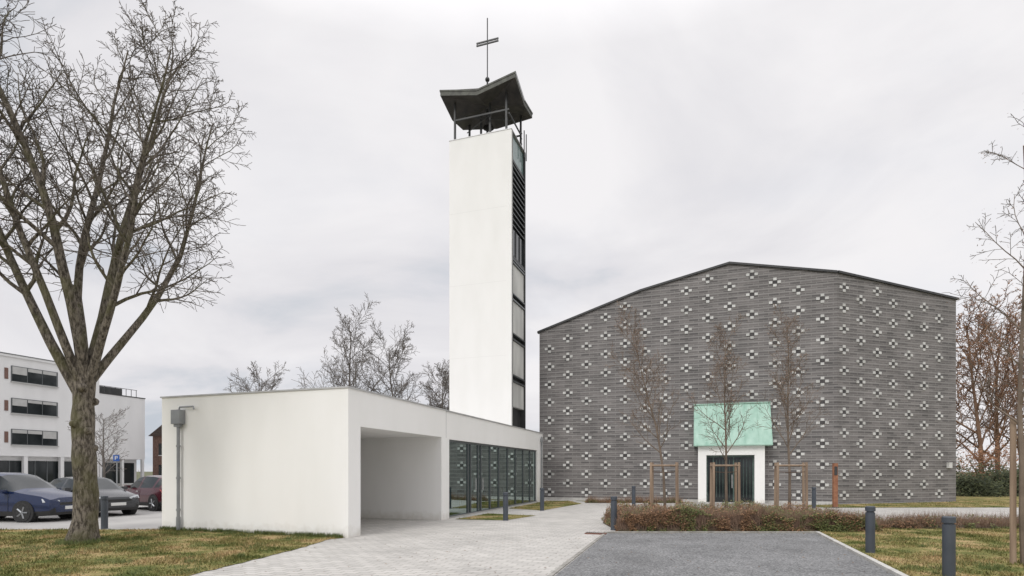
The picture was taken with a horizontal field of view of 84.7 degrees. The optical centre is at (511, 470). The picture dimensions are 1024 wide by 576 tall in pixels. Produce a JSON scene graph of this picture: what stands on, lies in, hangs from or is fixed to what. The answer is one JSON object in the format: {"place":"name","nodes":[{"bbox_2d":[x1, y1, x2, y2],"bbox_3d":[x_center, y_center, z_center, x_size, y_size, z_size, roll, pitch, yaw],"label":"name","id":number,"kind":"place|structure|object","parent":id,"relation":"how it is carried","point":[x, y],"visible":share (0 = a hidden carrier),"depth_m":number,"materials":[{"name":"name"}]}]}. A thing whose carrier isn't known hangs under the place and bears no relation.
{"place":"outdoors","nodes":[
{"label":"outdoors","id":0,"kind":"place"},
{"bbox_2d":[0,352,98,482],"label":"white apartment building","id":1,"kind":"structure","parent":0,"point":[35,408],"depth_m":50.66,"materials":[{"name":"white paint"}]},
{"bbox_2d":[0,352,98,482],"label":"windows","id":2,"kind":"structure","parent":1,"relation":"in","point":[49,471],"depth_m":50.61,"materials":[{"name":"black glass"}]},
{"bbox_2d":[0,486,161,528],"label":"car park pavement","id":3,"kind":"structure","parent":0,"point":[143,517],"depth_m":18.77,"materials":[{"name":"grey asphalt"}]},
{"bbox_2d":[0,472,72,522],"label":"parked car","id":4,"kind":"object","parent":3,"relation":"on","point":[26,498],"visible":0.84,"depth_m":18.55,"materials":[{"name":"blue paint"}]},
{"bbox_2d":[50,477,138,513],"bbox_3d":[-16.500,0.983,21.900,4.224,1.525,2.140,0,0,28],"label":"parked car","id":5,"kind":"object","parent":3,"relation":"on","point":[123,500],"visible":0.31,"depth_m":21.35,"materials":[{"name":"grey paint"}]},
{"bbox_2d":[67,409,129,477],"bbox_3d":[-21.995,-0.887,29.954,3.154,5.238,3.522,0,0,0],"label":"background tree","id":6,"kind":"object","parent":3,"relation":"on","point":[103,452],"visible":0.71,"depth_m":30.08,"materials":[{"name":"plant"}]},
{"bbox_2d":[100,496,108,528],"bbox_3d":[-11.900,1.215,16.400,0.216,0.970,0.216,0,0,0],"label":"bollard","id":7,"kind":"object","parent":3,"relation":"on","point":[104,512],"visible":0.97,"depth_m":16.33,"materials":[{"name":"metal"}]},
{"bbox_2d":[113,454,119,484],"bbox_3d":[-20.400,0.425,28.987,0.320,2.550,0.086,0,0,0],"label":"parking sign","id":8,"kind":"object","parent":3,"relation":"on","point":[116,457],"visible":0.91,"depth_m":28.97,"materials":[{"name":"blue metal"}]},
{"bbox_2d":[99,459,143,485],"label":"columns","id":9,"kind":"structure","parent":3,"relation":"on","point":[122,471],"depth_m":62.42,"materials":[{"name":"white paint"}]},
{"bbox_2d":[99,393,144,485],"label":"facade","id":10,"kind":"structure","parent":3,"relation":"on","point":[133,428],"depth_m":62.74,"materials":[{"name":"white paint"}]},
{"bbox_2d":[99,385,145,482],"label":"windows","id":11,"kind":"structure","parent":10,"relation":"on","point":[128,474],"depth_m":62.89,"materials":[{"name":"glass"}]},
{"bbox_2d":[124,475,161,510],"bbox_3d":[-15.750,0.968,25.000,4.224,1.555,2.140,0,0,30],"label":"parked car","id":12,"kind":"object","parent":3,"relation":"on","point":[147,490],"visible":0.38,"depth_m":23.86,"materials":[{"name":"red paint"}]},
{"bbox_2d":[223,361,288,392],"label":"background tree","id":13,"kind":"object","parent":3,"relation":"on","point":[266,384],"visible":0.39,"depth_m":59.80,"materials":[{"name":"plant"}]},
{"bbox_2d":[291,295,401,395],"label":"background tree","id":14,"kind":"object","parent":3,"relation":"on","point":[352,374],"visible":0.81,"depth_m":53.93,"materials":[{"name":"brown plant"}]},
{"bbox_2d":[419,360,448,409],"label":"background tree","id":15,"kind":"object","parent":3,"relation":"on","point":[445,383],"visible":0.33,"depth_m":58.15,"materials":[{"name":"plant"}]},
{"bbox_2d":[153,436,161,474],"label":"walls","id":16,"kind":"structure","parent":0,"point":[157,459],"depth_m":67.80,"materials":[{"name":"brick"}]},
{"bbox_2d":[149,425,161,435],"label":"roof","id":17,"kind":"structure","parent":16,"relation":"on","point":[157,431],"depth_m":67.35,"materials":[{"name":"tile"}]},
{"bbox_2d":[158,443,161,474],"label":"windows","id":18,"kind":"structure","parent":16,"relation":"attached to","point":[160,454],"depth_m":67.55,"materials":[{"name":"black glass"}]},
{"bbox_2d":[0,528,342,575],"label":"lawn","id":19,"kind":"structure","parent":0,"point":[131,567],"depth_m":11.46,"materials":[{"name":"green plant"}]},
{"bbox_2d":[0,0,255,543],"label":"bare tree","id":20,"kind":"object","parent":19,"relation":"on","point":[83,368],"visible":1,"depth_m":13.01,"materials":[{"name":"brown plant"}]},
{"bbox_2d":[0,525,1020,575],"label":"grass tufts","id":21,"kind":"object","parent":19,"relation":"on","point":[267,532],"visible":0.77,"depth_m":12.51,"materials":[{"name":"green plant"}]},
{"bbox_2d":[449,501,536,517],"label":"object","id":22,"kind":"structure","parent":0,"point":[489,510],"depth_m":23.46,"materials":[{"name":"paint"}]},
{"bbox_2d":[460,513,534,519],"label":"lawn","id":23,"kind":"structure","parent":0,"point":[494,518],"depth_m":20.30,"materials":[{"name":"green plant"}]},
{"bbox_2d":[0,0,1023,471],"label":"sky","id":24,"kind":"structure","parent":0,"point":[667,140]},
{"bbox_2d":[512,501,581,509],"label":"lawn","id":25,"kind":"structure","parent":0,"point":[536,507],"depth_m":27.33,"materials":[{"name":"green plant"}]},
{"bbox_2d":[136,472,1017,494],"bbox_3d":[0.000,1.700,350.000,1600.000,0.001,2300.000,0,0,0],"label":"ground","id":26,"kind":"structure","parent":0,"point":[145,474],"depth_m":262.13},
{"bbox_2d":[343,317,443,406],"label":"background tree","id":27,"kind":"object","parent":26,"relation":"on","point":[399,390],"visible":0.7,"depth_m":56.45,"materials":[{"name":"plant"}]},
{"bbox_2d":[436,368,448,409],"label":"background tree","id":28,"kind":"object","parent":26,"relation":"on","point":[441,405],"visible":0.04,"depth_m":58.58,"materials":[{"name":"brown plant"}]},
{"bbox_2d":[440,18,532,428],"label":"church bell tower","id":29,"kind":"structure","parent":26,"relation":"on","point":[487,275],"depth_m":30.68,"materials":[{"name":"white"}]},
{"bbox_2d":[537,261,958,504],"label":"brick church","id":30,"kind":"structure","parent":26,"relation":"on","point":[881,363],"depth_m":30.09,"materials":[{"name":"grey brick"}]},
{"bbox_2d":[706,455,753,502],"bbox_3d":[11.467,0.430,29.563,2.340,2.500,0.165,0,0,19],"label":"entrance door","id":31,"kind":"structure","parent":30,"relation":"in","point":[746,461],"depth_m":29.56,"materials":[{"name":"black glass"}]},
{"bbox_2d":[956,454,989,491],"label":"shrub","id":32,"kind":"object","parent":26,"relation":"on","point":[961,474],"visible":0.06,"depth_m":43.76,"materials":[{"name":"brown plant"}]},
{"bbox_2d":[956,336,1014,450],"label":"background tree","id":33,"kind":"object","parent":26,"relation":"on","point":[961,433],"visible":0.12,"depth_m":55.26,"materials":[{"name":"brown plant"}]},
{"bbox_2d":[956,431,1018,488],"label":"shrub","id":34,"kind":"object","parent":26,"relation":"on","point":[976,456],"visible":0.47,"depth_m":45.79,"materials":[{"name":"brown plant"}]},
{"bbox_2d":[956,280,1023,472],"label":"background tree","id":35,"kind":"object","parent":26,"relation":"on","point":[980,439],"visible":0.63,"depth_m":48.53,"materials":[{"name":"brown plant"}]},
{"bbox_2d":[956,294,1023,473],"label":"background tree","id":36,"kind":"object","parent":26,"relation":"on","point":[997,383],"visible":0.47,"depth_m":51.64,"materials":[{"name":"brown plant"}]},
{"bbox_2d":[956,315,1023,455],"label":"background tree","id":37,"kind":"object","parent":26,"relation":"on","point":[1011,338],"visible":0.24,"depth_m":55.76,"materials":[{"name":"brown plant"}]},
{"bbox_2d":[1000,382,1023,448],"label":"background tree","id":38,"kind":"object","parent":26,"relation":"on","point":[1016,429],"visible":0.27,"depth_m":46.88,"materials":[{"name":"brown plant"}]},
{"bbox_2d":[190,499,1018,575],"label":"paved path","id":39,"kind":"structure","parent":0,"point":[525,547],"depth_m":12.59,"materials":[{"name":"grey concrete"}]},
{"bbox_2d":[162,388,445,537],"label":"carport walls","id":40,"kind":"structure","parent":39,"relation":"on","point":[343,461],"depth_m":15.36,"materials":[{"name":"white paint"}]},
{"bbox_2d":[171,406,194,529],"bbox_3d":[-9.229,-0.062,15.804,0.771,3.524,0.195,0,0,19],"label":"downpipe","id":41,"kind":"object","parent":40,"relation":"attached to","point":[178,418],"visible":0.94,"depth_m":15.83,"materials":[{"name":"grey metal"}]},
{"bbox_2d":[446,411,542,518],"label":"pavilion walls","id":42,"kind":"structure","parent":39,"relation":"on","point":[459,427],"depth_m":23.63,"materials":[{"name":"white paint"}]},
{"bbox_2d":[160,386,543,433],"bbox_3d":[-4.175,-2.115,23.972,6.360,0.050,18.560,0,0,19],"label":"roof coping","id":43,"kind":"object","parent":42,"relation":"on","point":[341,387],"visible":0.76,"depth_m":15.65,"materials":[{"name":"metal"}]},
{"bbox_2d":[449,440,535,516],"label":"window frames","id":44,"kind":"structure","parent":42,"relation":"attached to","point":[477,444],"depth_m":24.00,"materials":[{"name":"black metal"}]},
{"bbox_2d":[449,442,534,515],"bbox_3d":[-0.530,0.275,25.304,0.001,2.750,11.250,0,0,19],"label":"window glass","id":45,"kind":"object","parent":44,"relation":"in","point":[457,478],"visible":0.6,"depth_m":23.80,"materials":[{"name":"glass"}]},
{"bbox_2d":[540,437,542,487],"bbox_3d":[1.648,-0.110,31.244,0.140,3.580,0.160,0,0,19],"label":"end downpipe","id":46,"kind":"object","parent":42,"relation":"attached to","point":[541,439],"visible":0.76,"depth_m":31.20,"materials":[{"name":"grey metal"}]},
{"bbox_2d":[0,527,999,575],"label":"fallen leaves","id":47,"kind":"object","parent":39,"relation":"on","point":[504,538],"visible":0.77,"depth_m":11.81,"materials":[{"name":"brown plant"}]},
{"bbox_2d":[503,492,508,520],"bbox_3d":[-0.220,1.215,19.200,0.216,0.970,0.216,0,0,0],"label":"bollard","id":48,"kind":"object","parent":39,"relation":"on","point":[505,506],"visible":1,"depth_m":19.12,"materials":[{"name":"metal"}]},
{"bbox_2d":[540,488,543,510],"bbox_3d":[1.280,1.215,23.900,0.216,0.970,0.216,0,0,0],"label":"bollard","id":49,"kind":"object","parent":39,"relation":"on","point":[541,499],"visible":1,"depth_m":23.82,"materials":[{"name":"metal"}]},
{"bbox_2d":[585,532,606,534],"bbox_3d":[2.250,1.680,15.100,0.560,0.040,0.240,0,0,19],"label":"drain grate","id":50,"kind":"object","parent":39,"relation":"on","point":[597,533],"visible":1,"depth_m":15.02,"materials":[{"name":"metal"}]},
{"bbox_2d":[611,496,616,529],"bbox_3d":[2.920,1.215,16.100,0.216,0.970,0.216,0,0,0],"label":"bollard","id":51,"kind":"object","parent":39,"relation":"on","point":[613,507],"visible":0.93,"depth_m":16.03,"materials":[{"name":"metal"}]},
{"bbox_2d":[632,486,635,505],"bbox_3d":[5.850,1.215,27.000,0.216,0.970,0.216,0,0,0],"label":"bollard","id":52,"kind":"object","parent":39,"relation":"on","point":[633,496],"visible":0.85,"depth_m":26.93,"materials":[{"name":"metal"}]},
{"bbox_2d":[605,301,681,506],"bbox_3d":[4.151,-1.841,17.893,2.420,7.146,2.016,0,0,0],"label":"young tree","id":53,"kind":"object","parent":39,"relation":"on","point":[635,347],"visible":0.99,"depth_m":17.87,"materials":[{"name":"brown plant"}]},
{"bbox_2d":[650,462,678,507],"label":"tree stakes","id":54,"kind":"object","parent":39,"relation":"on","point":[652,465],"visible":0.81,"depth_m":17.83,"materials":[{"name":"brown wood"}]},
{"bbox_2d":[682,313,760,507],"bbox_3d":[6.681,-1.615,17.928,1.946,6.695,2.061,0,0,-30],"label":"young tree","id":55,"kind":"object","parent":39,"relation":"on","point":[725,411],"visible":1,"depth_m":17.78,"materials":[{"name":"brown plant"}]},
{"bbox_2d":[710,462,740,510],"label":"tree stakes","id":56,"kind":"object","parent":39,"relation":"on","point":[712,489],"visible":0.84,"depth_m":17.91,"materials":[{"name":"brown wood"}]},
{"bbox_2d":[812,487,815,508],"bbox_3d":[13.600,1.215,25.300,0.216,0.970,0.216,0,0,0],"label":"bollard","id":57,"kind":"object","parent":39,"relation":"on","point":[814,497],"visible":0.87,"depth_m":25.23,"materials":[{"name":"metal"}]},
{"bbox_2d":[815,531,907,575],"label":"concrete kerb","id":58,"kind":"structure","parent":39,"relation":"on","point":[893,571],"depth_m":10.88,"materials":[{"name":"grey concrete"}]},
{"label":"lawn","id":59,"kind":"structure","parent":39,"relation":"on","visible":0},
{"bbox_2d":[584,494,683,502],"bbox_3d":[6.468,1.409,29.764,5.360,0.627,0.811,0,0,0],"label":"hedge","id":60,"kind":"object","parent":59,"relation":"on","point":[639,499],"visible":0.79,"depth_m":29.64,"materials":[{"name":"brown plant"}]},
{"bbox_2d":[555,533,894,575],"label":"asphalt road","id":61,"kind":"structure","parent":0,"point":[706,554],"depth_m":10.94,"materials":[{"name":"grey asphalt"}]},
{"bbox_2d":[547,531,815,575],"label":"edging kerb","id":62,"kind":"structure","parent":61,"relation":"on","point":[562,566],"depth_m":15.23,"materials":[{"name":"concrete"}]},
{"bbox_2d":[793,495,1018,507],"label":"lawn","id":63,"kind":"structure","parent":0,"point":[970,499],"depth_m":29.01,"materials":[{"name":"green plant"}]},
{"bbox_2d":[832,463,837,507],"bbox_3d":[14.900,0.675,25.900,0.240,2.050,0.160,0,0,0],"label":"information stele","id":64,"kind":"object","parent":63,"relation":"on","point":[834,484],"visible":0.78,"depth_m":25.84,"materials":[{"name":"metal"}]},
{"bbox_2d":[956,473,1009,496],"bbox_3d":[30.794,0.978,38.011,4.763,1.653,4.334,0,0,-39],"label":"shrub","id":65,"kind":"object","parent":63,"relation":"on","point":[964,485],"visible":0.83,"depth_m":37.19,"materials":[{"name":"green plant"}]},
{"bbox_2d":[962,461,1018,495],"bbox_3d":[33.946,0.521,39.087,4.426,2.571,5.217,0,0,0],"label":"shrub","id":66,"kind":"object","parent":63,"relation":"on","point":[997,476],"visible":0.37,"depth_m":38.74,"materials":[{"name":"green plant"}]},
{"bbox_2d":[990,462,1018,493],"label":"shrub","id":67,"kind":"object","parent":63,"relation":"on","point":[1008,474],"visible":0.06,"depth_m":40.51,"materials":[{"name":"green plant"}]},
{"bbox_2d":[826,528,1023,575],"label":"lawn","id":68,"kind":"structure","parent":0,"point":[963,552],"depth_m":12.04,"materials":[{"name":"green plant"}]},
{"bbox_2d":[459,500,1023,575],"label":"grass","id":69,"kind":"structure","parent":68,"relation":"on","point":[938,557],"depth_m":12.70,"materials":[{"name":"green plant"}]},
{"bbox_2d":[601,499,884,531],"bbox_3d":[6.569,1.241,16.970,7.589,0.965,3.273,0,0,0],"label":"hedge","id":70,"kind":"object","parent":68,"relation":"on","point":[655,516],"visible":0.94,"depth_m":15.61,"materials":[{"name":"brown plant"}]},
{"bbox_2d":[774,462,807,507],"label":"tree stakes","id":71,"kind":"object","parent":68,"relation":"on","point":[804,465],"visible":0.83,"depth_m":17.85,"materials":[{"name":"brown wood"}]},
{"bbox_2d":[755,304,836,505],"bbox_3d":[9.204,-1.885,18.247,2.470,7.236,1.566,0,0,0],"label":"young tree","id":72,"kind":"object","parent":68,"relation":"on","point":[787,393],"visible":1,"depth_m":18.13,"materials":[{"name":"brown plant"}]},
{"bbox_2d":[865,506,875,552],"bbox_3d":[7.400,1.215,11.600,0.216,0.970,0.216,0,0,0],"label":"bollard","id":73,"kind":"object","parent":68,"relation":"on","point":[869,529],"visible":0.96,"depth_m":11.53,"materials":[{"name":"metal"}]},
{"bbox_2d":[841,507,1018,528],"bbox_3d":[16.157,1.365,17.248,12.019,0.722,2.237,0,0,0],"label":"hedge","id":74,"kind":"object","parent":68,"relation":"on","point":[924,520],"visible":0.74,"depth_m":16.46,"materials":[{"name":"brown plant"}]},
{"bbox_2d":[941,516,955,575],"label":"bollard","id":75,"kind":"object","parent":68,"relation":"on","point":[948,546],"visible":0.99,"depth_m":8.93,"materials":[{"name":"metal"}]},
{"bbox_2d":[945,92,1023,564],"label":"young tree","id":76,"kind":"object","parent":68,"relation":"on","point":[1020,398],"visible":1,"depth_m":10.02,"materials":[{"name":"brown plant"}]},
{"bbox_2d":[1009,418,1017,563],"bbox_3d":[9.168,0.375,10.200,0.231,2.650,0.100,0,0,0],"label":"tree stake","id":77,"kind":"object","parent":68,"relation":"on","point":[1013,505],"visible":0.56,"depth_m":10.16,"materials":[{"name":"brown wood"}]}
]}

